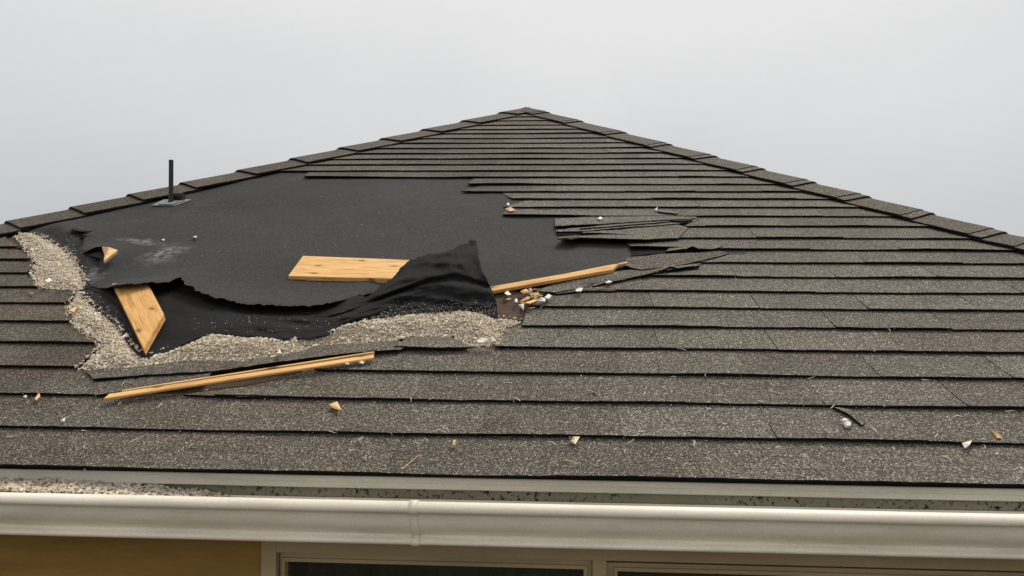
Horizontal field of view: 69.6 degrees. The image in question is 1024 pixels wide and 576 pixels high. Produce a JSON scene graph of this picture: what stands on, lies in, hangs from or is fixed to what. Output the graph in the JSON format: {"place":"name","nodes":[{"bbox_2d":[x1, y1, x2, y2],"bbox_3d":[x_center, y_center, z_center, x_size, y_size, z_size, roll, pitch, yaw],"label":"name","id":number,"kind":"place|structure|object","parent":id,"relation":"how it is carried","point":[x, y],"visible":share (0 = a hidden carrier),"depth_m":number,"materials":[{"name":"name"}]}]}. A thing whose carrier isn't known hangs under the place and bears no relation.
{"place":"outdoors","nodes":[
{"label":"outdoors","id":0,"kind":"place"},
{"bbox_2d":[0,107,1023,575],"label":"house","id":1,"kind":"structure","parent":0,"point":[820,311],"depth_m":1.92,"materials":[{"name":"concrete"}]},
{"bbox_2d":[13,232,89,289],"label":"stone chips","id":2,"kind":"object","parent":1,"relation":"on","point":[58,267],"visible":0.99,"depth_m":2.74,"materials":[{"name":"beige gravel"}]},
{"bbox_2d":[102,247,117,262],"bbox_3d":[-1.478,-0.122,2.710,0.051,0.067,0.215,0,0,-31],"label":"wood splinter","id":3,"kind":"object","parent":1,"relation":"on","point":[109,253],"visible":1,"depth_m":2.71,"materials":[{"name":"beige wood"}]},
{"bbox_2d":[0,476,229,496],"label":"stone chips","id":4,"kind":"object","parent":1,"relation":"on","point":[39,485],"visible":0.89,"depth_m":1.58,"materials":[{"name":"beige gravel"}]},
{"bbox_2d":[112,283,164,354],"bbox_3d":[-1.155,0.074,2.301,0.101,0.022,0.605,-18,28,-29],"label":"wooden board","id":5,"kind":"object","parent":1,"relation":"on","point":[143,310],"visible":0.96,"depth_m":2.28,"materials":[{"name":"brown wood"}]},
{"bbox_2d":[104,351,373,399],"bbox_3d":[-0.697,0.229,1.930,0.672,0.011,0.038,-8,24,-15],"label":"lath","id":6,"kind":"object","parent":1,"relation":"on","point":[295,367],"visible":1,"depth_m":1.92,"materials":[{"name":"brown wood"}]},
{"bbox_2d":[64,287,521,369],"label":"stone chips","id":7,"kind":"object","parent":1,"relation":"on","point":[469,328],"visible":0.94,"depth_m":2.15,"materials":[{"name":"beige gravel"}]},
{"bbox_2d":[329,402,341,410],"bbox_3d":[-0.432,0.289,1.791,0.024,0.016,0.064,0,0,-23],"label":"wood splinter","id":8,"kind":"object","parent":1,"relation":"on","point":[335,405],"visible":1,"depth_m":1.79,"materials":[{"name":"beige wood"}]},
{"bbox_2d":[288,256,408,282],"bbox_3d":[-0.493,-0.065,2.640,0.609,0.019,0.202,2,23,6],"label":"wooden board","id":9,"kind":"object","parent":1,"relation":"on","point":[317,268],"visible":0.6,"depth_m":2.62,"materials":[{"name":"brown wood"}]},
{"bbox_2d":[477,337,487,342],"bbox_3d":[-0.085,0.148,2.069,0.032,0.017,0.042,0,0,3],"label":"white chip","id":10,"kind":"object","parent":1,"relation":"on","point":[481,340],"visible":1,"depth_m":2.08,"materials":[{"name":"white stone"}]},
{"bbox_2d":[505,207,514,211],"bbox_3d":[-0.004,-0.352,3.300,0.036,0.026,0.054,0,0,-25],"label":"wood splinter","id":11,"kind":"object","parent":1,"relation":"on","point":[509,209],"visible":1,"depth_m":3.30,"materials":[{"name":"beige wood"}]},
{"bbox_2d":[520,289,528,294],"bbox_3d":[0.041,0.013,2.416,0.022,0.021,0.045,0,0,-12],"label":"wood splinter","id":12,"kind":"object","parent":1,"relation":"on","point":[524,291],"visible":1,"depth_m":2.42,"materials":[{"name":"beige wood"}]},
{"bbox_2d":[506,288,547,308],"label":"wood shreds","id":13,"kind":"object","parent":1,"relation":"on","point":[533,298],"visible":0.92,"depth_m":2.37,"materials":[{"name":"brown wood"}]},
{"bbox_2d":[525,300,537,303],"bbox_3d":[0.062,0.044,2.329,0.017,0.014,0.054,0,0,34],"label":"wood splinter","id":14,"kind":"object","parent":1,"relation":"on","point":[531,301],"visible":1,"depth_m":2.32,"materials":[{"name":"beige wood"}]},
{"bbox_2d":[528,293,540,296],"bbox_3d":[0.070,0.022,2.394,0.057,0.016,0.014,0,0,25],"label":"wood splinter","id":15,"kind":"object","parent":1,"relation":"on","point":[535,294],"visible":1,"depth_m":2.39,"materials":[{"name":"beige wood"}]},
{"bbox_2d":[537,297,545,301],"bbox_3d":[0.097,0.037,2.350,0.027,0.017,0.025,0,0,28],"label":"white chip","id":16,"kind":"object","parent":1,"relation":"on","point":[541,299],"visible":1,"depth_m":2.34,"materials":[{"name":"white stone"}]},
{"bbox_2d":[491,262,626,293],"bbox_3d":[0.159,-0.037,2.539,0.590,0.016,0.059,-10,25,-21],"label":"lath","id":17,"kind":"object","parent":1,"relation":"on","point":[556,278],"visible":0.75,"depth_m":2.52,"materials":[{"name":"brown wood"}]},
{"bbox_2d":[570,436,579,444],"bbox_3d":[0.140,0.341,1.653,0.016,0.017,0.035,0,0,22],"label":"wood splinter","id":18,"kind":"object","parent":1,"relation":"on","point":[574,440],"visible":1,"depth_m":1.65,"materials":[{"name":"beige wood"}]},
{"bbox_2d":[261,541,1023,575],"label":"window","id":19,"kind":"structure","parent":1,"relation":"in","point":[277,558],"depth_m":1.61,"materials":[{"name":"glass"}]},
{"bbox_2d":[842,418,850,427],"bbox_3d":[0.771,0.310,1.692,0.021,0.020,0.048,0,0,3],"label":"white chip","id":20,"kind":"object","parent":1,"relation":"on","point":[846,422],"visible":1,"depth_m":1.69,"materials":[{"name":"white stone"}]},
{"bbox_2d":[962,440,971,448],"bbox_3d":[1.001,0.345,1.620,0.016,0.015,0.041,0,0,39],"label":"white chip","id":21,"kind":"object","parent":1,"relation":"on","point":[966,444],"visible":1,"depth_m":1.61,"materials":[{"name":"white stone"}]},
{"bbox_2d":[991,429,1001,438],"bbox_3d":[1.085,0.327,1.653,0.012,0.019,0.036,0,0,3],"label":"wood splinter","id":22,"kind":"object","parent":1,"relation":"on","point":[997,435],"visible":1,"depth_m":1.65,"materials":[{"name":"brown wood"}]},
{"bbox_2d":[0,0,1023,236],"label":"sky","id":23,"kind":"structure","parent":0,"point":[919,104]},
{"bbox_2d":[8,203,1021,469],"bbox_3d":[-0.105,-0.031,2.558,2.957,0.854,2.041,0,0,3],"label":"grit","id":24,"kind":"object","parent":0,"point":[624,397],"visible":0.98,"depth_m":1.72,"materials":[{"name":"gravel"}]}
]}

